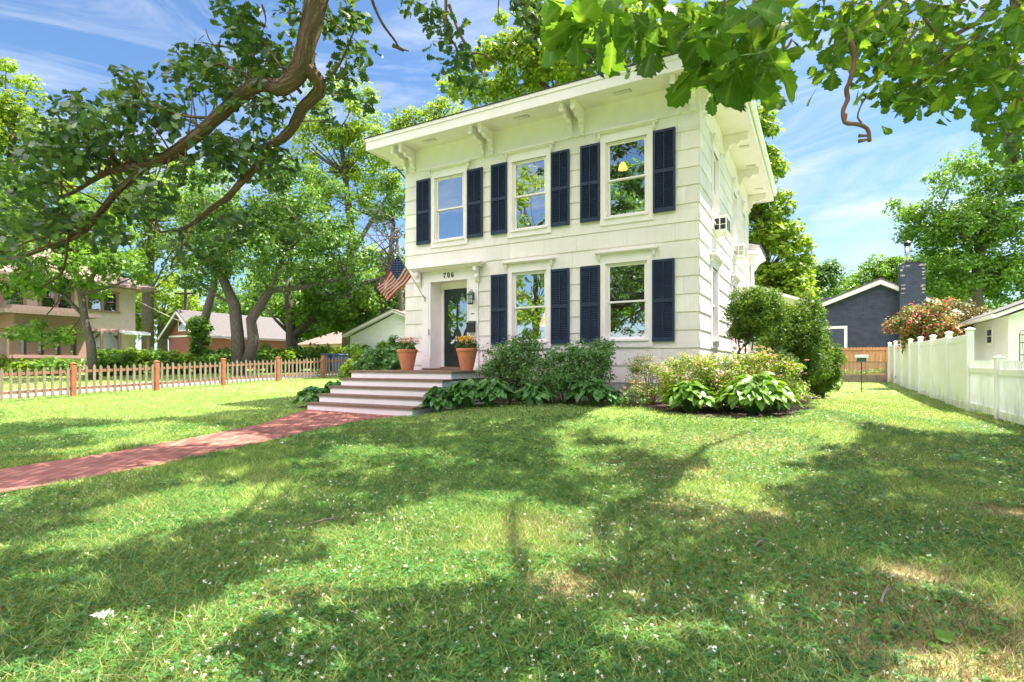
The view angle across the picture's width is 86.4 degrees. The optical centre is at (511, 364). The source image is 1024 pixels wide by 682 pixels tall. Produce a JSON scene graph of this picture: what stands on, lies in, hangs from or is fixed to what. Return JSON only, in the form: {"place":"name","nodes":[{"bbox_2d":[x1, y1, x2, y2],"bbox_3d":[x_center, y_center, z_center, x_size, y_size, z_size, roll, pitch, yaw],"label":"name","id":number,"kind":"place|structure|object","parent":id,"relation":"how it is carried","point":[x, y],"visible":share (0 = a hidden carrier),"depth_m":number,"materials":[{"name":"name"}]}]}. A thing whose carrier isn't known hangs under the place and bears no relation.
{"place":"outdoors","nodes":[
{"label":"outdoors","id":0,"kind":"place"},
{"bbox_2d":[3,371,337,397],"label":"driveway","id":1,"kind":"structure","parent":0,"point":[83,390],"depth_m":20.13,"materials":[{"name":"concrete"}]},
{"bbox_2d":[0,409,398,492],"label":"brick path","id":2,"kind":"structure","parent":0,"point":[29,476],"depth_m":6.87,"materials":[{"name":"red brick"}]},
{"bbox_2d":[0,369,1023,681],"bbox_3d":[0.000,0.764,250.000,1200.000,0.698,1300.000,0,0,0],"label":"lawn ground","id":3,"kind":"structure","parent":0,"point":[518,421],"depth_m":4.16,"materials":[{"name":"plant"}]},
{"bbox_2d":[0,354,39,375],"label":"hedge shrub","id":4,"kind":"object","parent":3,"relation":"on","point":[24,365],"visible":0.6,"depth_m":26.45,"materials":[{"name":"green plant"}]},
{"bbox_2d":[0,55,86,249],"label":"tall tree","id":5,"kind":"object","parent":3,"relation":"on","point":[10,112],"visible":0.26,"depth_m":35.54,"materials":[{"name":"green plant"}]},
{"bbox_2d":[28,355,83,375],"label":"hedge shrub","id":6,"kind":"object","parent":3,"relation":"on","point":[55,363],"visible":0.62,"depth_m":26.48,"materials":[{"name":"green plant"}]},
{"bbox_2d":[0,180,156,379],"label":"maple tree","id":7,"kind":"object","parent":3,"relation":"on","point":[102,261],"visible":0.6,"depth_m":23.83,"materials":[{"name":"green plant"}]},
{"bbox_2d":[0,237,156,375],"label":"stucco house","id":8,"kind":"structure","parent":3,"relation":"on","point":[112,321],"depth_m":28.90,"materials":[{"name":"brown paint"}]},
{"bbox_2d":[85,289,119,313],"bbox_3d":[-23.588,-3.608,31.405,0.080,1.254,1.799,0,0,29],"label":"window","id":9,"kind":"structure","parent":8,"relation":"in","point":[117,293],"depth_m":31.56,"materials":[{"name":"clear glass"}]},
{"bbox_2d":[92,329,121,351],"bbox_3d":[-23.596,-1.294,31.394,0.080,1.432,2.094,0,0,29],"label":"pergola","id":10,"kind":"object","parent":8,"relation":"in","point":[101,330],"depth_m":31.44,"materials":[{"name":"white wood"}]},
{"bbox_2d":[79,348,132,375],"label":"hedge shrub","id":11,"kind":"object","parent":3,"relation":"on","point":[104,360],"visible":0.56,"depth_m":26.50,"materials":[{"name":"green plant"}]},
{"bbox_2d":[49,146,208,351],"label":"tall tree","id":12,"kind":"object","parent":3,"relation":"on","point":[148,314],"visible":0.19,"depth_m":41.68,"materials":[{"name":"green plant"}]},
{"bbox_2d":[108,347,154,374],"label":"hedge shrub","id":13,"kind":"object","parent":3,"relation":"on","point":[132,353],"visible":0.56,"depth_m":27.12,"materials":[{"name":"green plant"}]},
{"bbox_2d":[135,347,177,373],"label":"hedge shrub","id":14,"kind":"object","parent":3,"relation":"on","point":[156,354],"visible":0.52,"depth_m":27.58,"materials":[{"name":"green plant"}]},
{"bbox_2d":[135,270,204,351],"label":"willow tree","id":15,"kind":"object","parent":3,"relation":"on","point":[162,322],"visible":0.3,"depth_m":49.09,"materials":[{"name":"green plant"}]},
{"bbox_2d":[0,355,360,399],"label":"picket fence","id":16,"kind":"object","parent":3,"relation":"on","point":[71,388],"visible":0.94,"depth_m":18.62,"materials":[{"name":"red wood"}]},
{"bbox_2d":[160,349,200,373],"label":"hedge shrub","id":17,"kind":"object","parent":3,"relation":"on","point":[182,357],"visible":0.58,"depth_m":27.90,"materials":[{"name":"green plant"}]},
{"bbox_2d":[137,160,259,370],"bbox_3d":[-19.227,-6.107,33.917,7.455,13.305,5.418,0,0,-21],"label":"leaning tree","id":18,"kind":"object","parent":3,"relation":"on","point":[207,307],"visible":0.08,"depth_m":33.81,"materials":[{"name":"green plant"}]},
{"bbox_2d":[184,314,214,372],"bbox_3d":[-16.587,-1.037,28.973,1.415,3.240,1.390,0,0,0],"label":"ivy stump","id":19,"kind":"object","parent":3,"relation":"on","point":[200,329],"visible":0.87,"depth_m":28.77,"materials":[{"name":"green plant"}]},
{"bbox_2d":[183,348,224,372],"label":"hedge shrub","id":20,"kind":"object","parent":3,"relation":"on","point":[209,355],"visible":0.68,"depth_m":28.44,"materials":[{"name":"green plant"}]},
{"bbox_2d":[0,0,408,285],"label":"overhanging oak","id":21,"kind":"object","parent":3,"relation":"on","point":[294,74],"visible":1,"depth_m":6.24,"materials":[{"name":"green plant"}]},
{"bbox_2d":[207,347,230,372],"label":"hedge shrub","id":22,"kind":"object","parent":3,"relation":"on","point":[226,354],"visible":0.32,"depth_m":28.95,"materials":[{"name":"green plant"}]},
{"bbox_2d":[158,309,285,368],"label":"maroon garage","id":23,"kind":"structure","parent":3,"relation":"on","point":[271,332],"depth_m":43.99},
{"bbox_2d":[155,247,291,340],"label":"tree","id":24,"kind":"object","parent":3,"relation":"on","point":[219,292],"visible":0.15,"depth_m":60.23,"materials":[{"name":"green plant"}]},
{"bbox_2d":[142,152,381,375],"bbox_3d":[-11.867,-5.044,27.270,10.586,11.422,7.296,0,0,27],"label":"oak tree","id":25,"kind":"object","parent":3,"relation":"on","point":[268,212],"visible":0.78,"depth_m":26.53,"materials":[{"name":"green plant"}]},
{"bbox_2d":[248,340,287,371],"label":"hedge shrub","id":26,"kind":"object","parent":3,"relation":"on","point":[263,353],"visible":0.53,"depth_m":29.35,"materials":[{"name":"green plant"}]},
{"bbox_2d":[213,268,324,341],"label":"tree","id":27,"kind":"object","parent":3,"relation":"on","point":[247,306],"visible":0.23,"depth_m":56.08,"materials":[{"name":"green plant"}]},
{"bbox_2d":[270,345,305,371],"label":"hedge shrub","id":28,"kind":"object","parent":3,"relation":"on","point":[290,354],"visible":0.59,"depth_m":29.46,"materials":[{"name":"green plant"}]},
{"bbox_2d":[291,342,321,370],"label":"hedge shrub","id":29,"kind":"object","parent":3,"relation":"on","point":[306,353],"visible":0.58,"depth_m":30.01,"materials":[{"name":"green plant"}]},
{"bbox_2d":[237,196,387,371],"bbox_3d":[-11.608,-4.692,32.004,8.592,10.492,6.106,0,0,0],"label":"maple tree","id":30,"kind":"object","parent":3,"relation":"on","point":[314,305],"visible":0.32,"depth_m":31.61,"materials":[{"name":"green plant"}]},
{"bbox_2d":[269,256,366,345],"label":"tree","id":31,"kind":"object","parent":3,"relation":"on","point":[312,332],"visible":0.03,"depth_m":58.14,"materials":[{"name":"green plant"}]},
{"bbox_2d":[298,332,341,349],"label":"brown roofed garage","id":32,"kind":"structure","parent":3,"relation":"on","point":[333,340],"depth_m":49.30,"materials":[{"name":"beige paint"}]},
{"bbox_2d":[278,75,404,348],"bbox_3d":[-11.796,-9.560,38.160,8.948,20.217,5.448,0,0,0],"label":"tall tree","id":33,"kind":"object","parent":3,"relation":"on","point":[347,169],"visible":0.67,"depth_m":37.60,"materials":[{"name":"green plant"}]},
{"bbox_2d":[315,174,405,340],"bbox_3d":[-8.797,-5.646,33.852,6.876,12.362,3.826,0,0,0],"label":"deep green tree","id":34,"kind":"object","parent":3,"relation":"on","point":[392,303],"visible":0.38,"depth_m":33.69,"materials":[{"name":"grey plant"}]},
{"bbox_2d":[323,243,404,334],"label":"tree","id":35,"kind":"object","parent":3,"relation":"on","point":[371,271],"visible":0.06,"depth_m":58.21,"materials":[{"name":"green plant"}]},
{"bbox_2d":[341,309,405,348],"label":"white sided garage","id":36,"kind":"structure","parent":3,"relation":"on","point":[374,331],"depth_m":30.48,"materials":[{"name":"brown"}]},
{"bbox_2d":[354,203,402,315],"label":"dead tree","id":37,"kind":"object","parent":3,"relation":"on","point":[400,290],"visible":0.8,"depth_m":29.91,"materials":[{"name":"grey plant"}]},
{"bbox_2d":[305,370,497,415],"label":"porch steps","id":38,"kind":"structure","parent":3,"relation":"on","point":[393,392],"depth_m":12.81,"materials":[{"name":"white wood"}]},
{"bbox_2d":[397,349,417,369],"bbox_3d":[-2.892,-0.123,15.081,0.572,0.572,0.572,0,0,0],"label":"terracotta pot","id":39,"kind":"object","parent":38,"relation":"on","point":[407,358],"visible":0.88,"depth_m":14.90,"materials":[{"name":"orange ceramic"}]},
{"bbox_2d":[395,337,420,352],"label":"flowering plant","id":40,"kind":"object","parent":39,"relation":"in","point":[405,343],"visible":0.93,"depth_m":14.95,"materials":[{"name":"green plant"}]},
{"bbox_2d":[456,348,477,370],"bbox_3d":[-1.150,-0.120,13.929,0.553,0.566,0.553,0,0,0],"label":"terracotta pot","id":41,"kind":"object","parent":38,"relation":"on","point":[466,357],"visible":0.98,"depth_m":13.75,"materials":[{"name":"orange ceramic"}]},
{"bbox_2d":[450,335,479,352],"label":"flowering plant","id":42,"kind":"object","parent":41,"relation":"in","point":[470,341],"visible":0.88,"depth_m":13.81,"materials":[{"name":"green plant"}]},
{"bbox_2d":[374,94,465,177],"bbox_3d":[-5.629,-7.737,32.926,5.932,16.642,3.525,0,0,0],"label":"roof tree","id":43,"kind":"object","parent":3,"relation":"on","point":[439,106],"visible":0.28,"depth_m":32.44,"materials":[{"name":"green plant"}]},
{"bbox_2d":[417,386,462,411],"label":"hosta","id":44,"kind":"object","parent":3,"relation":"on","point":[439,403],"visible":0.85,"depth_m":11.55,"materials":[{"name":"green plant"}]},
{"bbox_2d":[442,378,487,408],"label":"hosta","id":45,"kind":"object","parent":3,"relation":"on","point":[468,390],"visible":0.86,"depth_m":11.53,"materials":[{"name":"green plant"}]},
{"bbox_2d":[468,378,516,405],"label":"hosta","id":46,"kind":"object","parent":3,"relation":"on","point":[496,387],"visible":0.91,"depth_m":11.58,"materials":[{"name":"green plant"}]},
{"bbox_2d":[0,398,1023,681],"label":"clover","id":47,"kind":"object","parent":3,"relation":"on","point":[714,663],"depth_m":2.92,"materials":[{"name":"green plant"}]},
{"bbox_2d":[509,358,593,403],"bbox_3d":[0.882,0.367,12.122,2.076,1.051,1.069,0,0,29],"label":"leafy shrub","id":48,"kind":"object","parent":3,"relation":"on","point":[562,381],"visible":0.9,"depth_m":11.90,"materials":[{"name":"green plant"}]},
{"bbox_2d":[108,444,1023,681],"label":"weeds","id":49,"kind":"object","parent":3,"relation":"on","point":[886,638],"visible":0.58,"depth_m":2.44,"materials":[{"name":"green plant"}]},
{"bbox_2d":[435,0,701,107],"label":"roof tree","id":50,"kind":"object","parent":3,"relation":"on","point":[527,60],"visible":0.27,"depth_m":28.14,"materials":[{"name":"green plant"}]},
{"bbox_2d":[537,338,617,402],"bbox_3d":[1.393,0.157,12.169,1.912,1.477,1.056,0,0,29],"label":"leafy shrub","id":51,"kind":"object","parent":3,"relation":"on","point":[572,355],"visible":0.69,"depth_m":11.91,"materials":[{"name":"green plant"}]},
{"bbox_2d":[364,44,812,401],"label":"clapboard house","id":52,"kind":"structure","parent":3,"relation":"on","point":[589,208],"depth_m":13.63,"materials":[{"name":"beige wood"}]},
{"bbox_2d":[396,252,425,300],"bbox_3d":[-2.800,-2.416,15.187,0.061,1.233,1.136,0,0,33],"label":"flag pole","id":53,"kind":"object","parent":52,"relation":"attached to","point":[424,297],"visible":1,"depth_m":15.21,"materials":[{"name":"metal"}]},
{"bbox_2d":[377,256,410,300],"bbox_3d":[-3.327,-2.376,15.212,0.942,1.167,0.579,0,0,29],"label":"flag","id":54,"kind":"object","parent":53,"relation":"hanging from","point":[398,277],"visible":1,"depth_m":15.20,"materials":[{"name":"multicoloured fabric"}]},
{"bbox_2d":[425,159,471,247],"bbox_3d":[-1.762,-4.435,15.277,1.520,2.250,0.250,0,0,29],"label":"window","id":55,"kind":"structure","parent":52,"relation":"in","point":[449,193],"depth_m":15.34,"materials":[{"name":"clear glass"}]},
{"bbox_2d":[445,288,466,366],"bbox_3d":[-1.566,-1.042,15.575,0.910,2.225,0.107,0,0,29],"label":"door","id":56,"kind":"structure","parent":52,"relation":"in","point":[455,299],"depth_m":15.64,"materials":[{"name":"black glass"}]},
{"bbox_2d":[501,141,555,237],"bbox_3d":[0.438,-4.435,14.039,1.520,2.250,0.250,0,0,29],"label":"window","id":57,"kind":"structure","parent":52,"relation":"in","point":[528,181],"depth_m":14.09,"materials":[{"name":"clear glass"}]},
{"bbox_2d":[501,257,555,347],"bbox_3d":[0.438,-1.535,14.039,1.520,2.270,0.250,0,0,29],"label":"window","id":58,"kind":"structure","parent":52,"relation":"in","point":[528,293],"depth_m":14.09,"materials":[{"name":"clear glass"}]},
{"bbox_2d":[594,118,658,225],"bbox_3d":[2.673,-4.435,12.783,1.520,2.250,0.250,0,0,29],"label":"window","id":59,"kind":"structure","parent":52,"relation":"in","point":[626,166],"depth_m":12.83,"materials":[{"name":"white glass"}]},
{"bbox_2d":[594,246,658,346],"bbox_3d":[2.673,-1.535,12.783,1.520,2.270,0.250,0,0,29],"label":"window","id":60,"kind":"structure","parent":52,"relation":"in","point":[625,288],"depth_m":12.83,"materials":[{"name":"clear glass"}]},
{"bbox_2d":[709,252,723,348],"bbox_3d":[5.057,-1.535,13.674,0.300,2.270,1.360,0,0,29],"label":"window","id":61,"kind":"structure","parent":52,"relation":"in","point":[716,262],"depth_m":13.93,"materials":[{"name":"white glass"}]},
{"bbox_2d":[710,133,724,230],"bbox_3d":[5.111,-4.435,13.769,0.300,2.250,1.360,0,0,29],"label":"window","id":62,"kind":"structure","parent":52,"relation":"in","point":[717,149],"depth_m":13.93,"materials":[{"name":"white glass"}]},
{"bbox_2d":[714,215,729,245],"bbox_3d":[5.235,-3.331,13.697,0.388,0.658,0.544,0,0,29],"label":"air conditioner","id":63,"kind":"object","parent":52,"relation":"attached to","point":[722,226],"visible":0.94,"depth_m":13.47,"materials":[{"name":"white metal"}]},
{"bbox_2d":[731,274,740,350],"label":"window","id":64,"kind":"structure","parent":52,"relation":"in","point":[735,280],"depth_m":16.67,"materials":[{"name":"white glass"}]},
{"bbox_2d":[731,178,741,255],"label":"window","id":65,"kind":"structure","parent":52,"relation":"in","point":[736,188],"depth_m":17.10,"materials":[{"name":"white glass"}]},
{"bbox_2d":[733,243,746,267],"bbox_3d":[7.010,-3.331,16.852,0.388,0.658,0.544,0,0,29],"label":"air conditioner","id":66,"kind":"object","parent":52,"relation":"attached to","point":[740,252],"visible":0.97,"depth_m":16.62,"materials":[{"name":"metal"}]},
{"bbox_2d":[741,201,748,270],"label":"window","id":67,"kind":"structure","parent":52,"relation":"in","point":[745,209],"depth_m":19.09,"materials":[{"name":"white glass"}]},
{"bbox_2d":[596,390,624,405],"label":"hosta","id":68,"kind":"object","parent":3,"relation":"on","point":[615,401],"visible":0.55,"depth_m":11.34,"materials":[{"name":"green plant"}]},
{"bbox_2d":[617,380,653,407],"bbox_3d":[2.509,0.623,11.033,0.689,0.613,0.682,0,0,29],"label":"spirea","id":69,"kind":"object","parent":3,"relation":"on","point":[639,391],"visible":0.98,"depth_m":11.04,"materials":[{"name":"green plant"}]},
{"bbox_2d":[485,395,820,418],"bbox_3d":[4.127,0.969,14.672,7.358,0.224,11.698,0,0,33],"label":"mulch bed","id":70,"kind":"object","parent":3,"relation":"on","point":[766,414],"visible":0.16,"depth_m":10.23,"materials":[{"name":"brown wood"}]},
{"bbox_2d":[475,340,533,401],"bbox_3d":[-0.099,0.173,12.913,1.581,1.483,1.081,0,0,29],"label":"leafy shrub","id":71,"kind":"object","parent":70,"relation":"on","point":[494,365],"visible":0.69,"depth_m":12.72,"materials":[{"name":"green plant"}]},
{"bbox_2d":[487,326,551,400],"bbox_3d":[0.159,0.000,13.086,1.662,1.785,1.089,0,0,29],"label":"leafy shrub","id":72,"kind":"object","parent":70,"relation":"on","point":[532,345],"visible":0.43,"depth_m":12.86,"materials":[{"name":"green plant"}]},
{"bbox_2d":[514,383,558,406],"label":"hosta","id":73,"kind":"object","parent":70,"relation":"on","point":[528,392],"visible":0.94,"depth_m":11.67,"materials":[{"name":"green plant"}]},
{"bbox_2d":[563,377,617,404],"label":"hosta","id":74,"kind":"object","parent":70,"relation":"on","point":[602,389],"visible":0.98,"depth_m":11.31,"materials":[{"name":"green plant"}]},
{"bbox_2d":[570,337,617,401],"bbox_3d":[1.846,0.131,12.363,1.196,1.521,0.875,0,0,42],"label":"leafy shrub","id":75,"kind":"object","parent":70,"relation":"on","point":[610,344],"visible":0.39,"depth_m":12.15,"materials":[{"name":"green plant"}]},
{"bbox_2d":[620,350,674,404],"bbox_3d":[2.912,0.287,11.565,1.214,1.198,0.910,0,0,10],"label":"spirea","id":76,"kind":"object","parent":70,"relation":"on","point":[636,369],"visible":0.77,"depth_m":11.52,"materials":[{"name":"green plant"}]},
{"bbox_2d":[648,349,725,408],"bbox_3d":[3.464,0.334,10.812,1.473,1.262,1.472,0,0,29],"label":"spirea","id":77,"kind":"object","parent":70,"relation":"on","point":[672,379],"visible":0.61,"depth_m":10.56,"materials":[{"name":"green plant"}]},
{"bbox_2d":[660,379,718,411],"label":"hosta","id":78,"kind":"object","parent":70,"relation":"on","point":[687,392],"visible":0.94,"depth_m":9.98,"materials":[{"name":"green plant"}]},
{"bbox_2d":[691,345,759,410],"bbox_3d":[4.184,0.285,10.636,1.792,1.292,1.514,0,0,29],"label":"spirea","id":79,"kind":"object","parent":70,"relation":"on","point":[727,361],"visible":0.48,"depth_m":10.37,"materials":[{"name":"green plant"}]},
{"bbox_2d":[722,284,790,367],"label":"clipped arborvitae","id":80,"kind":"object","parent":70,"relation":"on","point":[756,311],"visible":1,"depth_m":13.37,"materials":[{"name":"green plant"}]},
{"bbox_2d":[714,371,803,413],"bbox_3d":[4.367,0.504,9.789,1.483,0.771,1.540,0,0,0],"label":"hosta","id":81,"kind":"object","parent":70,"relation":"on","point":[764,384],"visible":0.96,"depth_m":9.41,"materials":[{"name":"green plant"}]},
{"bbox_2d":[721,346,813,410],"bbox_3d":[4.883,0.290,10.525,1.587,1.335,1.571,0,0,-1],"label":"spirea","id":82,"kind":"object","parent":70,"relation":"on","point":[792,384],"visible":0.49,"depth_m":10.28,"materials":[{"name":"green plant"}]},
{"bbox_2d":[748,345,798,374],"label":"variegated shrub","id":83,"kind":"object","parent":70,"relation":"on","point":[781,350],"visible":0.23,"depth_m":12.74,"materials":[{"name":"green plant"}]},
{"bbox_2d":[747,290,838,398],"bbox_3d":[7.755,-0.523,15.210,2.415,3.100,1.810,0,0,0],"label":"arborvitae","id":84,"kind":"object","parent":70,"relation":"on","point":[799,334],"visible":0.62,"depth_m":14.85,"materials":[{"name":"green plant"}]},
{"bbox_2d":[802,334,847,398],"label":"arborvitae","id":85,"kind":"object","parent":70,"relation":"on","point":[823,387],"visible":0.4,"depth_m":16.32,"materials":[{"name":"green plant"}]},
{"bbox_2d":[398,0,1023,195],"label":"overhanging oak","id":86,"kind":"object","parent":3,"relation":"on","point":[606,34],"visible":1,"depth_m":3.29,"materials":[{"name":"green plant"}]},
{"bbox_2d":[748,102,821,347],"bbox_3d":[11.837,-5.704,26.014,5.765,13.373,4.066,0,0,0],"label":"tall tree","id":87,"kind":"object","parent":3,"relation":"on","point":[775,233],"visible":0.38,"depth_m":25.45,"materials":[{"name":"green plant"}]},
{"bbox_2d":[797,258,851,297],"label":"tree","id":88,"kind":"object","parent":3,"relation":"on","point":[825,271],"visible":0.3,"depth_m":47.08,"materials":[{"name":"green plant"}]},
{"bbox_2d":[838,347,887,380],"bbox_3d":[16.841,-0.028,29.120,6.400,1.734,0.120,0,0,29],"label":"board fence","id":89,"kind":"object","parent":3,"relation":"on","point":[880,357],"visible":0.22,"depth_m":28.27,"materials":[{"name":"orange wood"}]},
{"bbox_2d":[843,362,886,382],"bbox_3d":[17.193,0.372,26.643,1.828,0.990,1.252,0,0,29],"label":"raised bed","id":90,"kind":"object","parent":3,"relation":"on","point":[865,378],"visible":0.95,"depth_m":26.18,"materials":[{"name":"brown wood"}]},
{"bbox_2d":[829,252,935,296],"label":"tree","id":91,"kind":"object","parent":3,"relation":"on","point":[887,268],"visible":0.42,"depth_m":51.22,"materials":[{"name":"green plant"}]},
{"bbox_2d":[807,241,976,370],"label":"blue house","id":92,"kind":"structure","parent":3,"relation":"on","point":[857,316],"depth_m":32.09,"materials":[{"name":"paint"}]},
{"bbox_2d":[881,296,964,353],"bbox_3d":[16.245,-0.782,21.524,3.347,3.729,2.241,0,0,0],"label":"red leaved shrub","id":93,"kind":"object","parent":3,"relation":"on","point":[928,323],"visible":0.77,"depth_m":21.18,"materials":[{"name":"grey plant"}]},
{"bbox_2d":[887,327,975,411],"bbox_3d":[14.692,0.030,19.871,0.176,2.262,16.626,0,0,29],"label":"privacy fence","id":94,"kind":"object","parent":3,"relation":"on","point":[934,367],"visible":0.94,"depth_m":16.10,"materials":[{"name":"white plastic"}]},
{"bbox_2d":[933,628,954,642],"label":"fallen leaf","id":95,"kind":"object","parent":3,"relation":"on","point":[944,636],"visible":1,"depth_m":2.13,"materials":[{"name":"green plant"}]},
{"bbox_2d":[893,243,996,303],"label":"tree","id":96,"kind":"object","parent":3,"relation":"on","point":[943,276],"visible":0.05,"depth_m":49.04,"materials":[{"name":"green plant"}]},
{"bbox_2d":[882,138,1023,314],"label":"tree","id":97,"kind":"object","parent":3,"relation":"on","point":[987,222],"visible":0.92,"depth_m":42.10,"materials":[{"name":"green plant"}]},
{"bbox_2d":[937,296,989,336],"bbox_3d":[18.978,-0.882,22.925,2.920,3.850,1.881,0,0,0],"label":"red leaved shrub","id":98,"kind":"object","parent":3,"relation":"on","point":[968,310],"visible":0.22,"depth_m":22.59,"materials":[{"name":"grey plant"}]},
{"bbox_2d":[958,299,1023,360],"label":"white garage","id":99,"kind":"structure","parent":3,"relation":"on","point":[997,331],"depth_m":18.85,"materials":[{"name":"grey paint"}]},
{"bbox_2d":[986,327,993,345],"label":"window","id":100,"kind":"structure","parent":99,"relation":"in","point":[990,330],"depth_m":19.81,"materials":[{"name":"white glass"}]},
{"bbox_2d":[969,355,1023,424],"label":"vinyl fence","id":101,"kind":"object","parent":3,"relation":"on","point":[997,387],"visible":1,"depth_m":10.60,"materials":[{"name":"white plastic"}]},
{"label":"mulch bed","id":102,"kind":"structure","parent":3,"relation":"on","visible":0},
{"bbox_2d":[290,386,328,406],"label":"hosta","id":103,"kind":"object","parent":102,"relation":"on","point":[305,394],"visible":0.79,"depth_m":13.62,"materials":[{"name":"green plant"}]},
{"bbox_2d":[335,353,369,378],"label":"leafy shrub","id":104,"kind":"object","parent":102,"relation":"on","point":[344,372],"visible":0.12,"depth_m":17.88,"materials":[{"name":"green plant"}]},
{"bbox_2d":[351,345,400,369],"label":"leafy shrub","id":105,"kind":"object","parent":102,"relation":"on","point":[379,358],"visible":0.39,"depth_m":16.22,"materials":[{"name":"green plant"}]},
{"bbox_2d":[366,334,404,369],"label":"leafy shrub","id":106,"kind":"object","parent":102,"relation":"on","point":[391,341],"visible":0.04,"depth_m":17.57,"materials":[{"name":"green plant"}]},
{"bbox_2d":[0,0,1023,352],"label":"sky","id":107,"kind":"structure","parent":0,"point":[842,186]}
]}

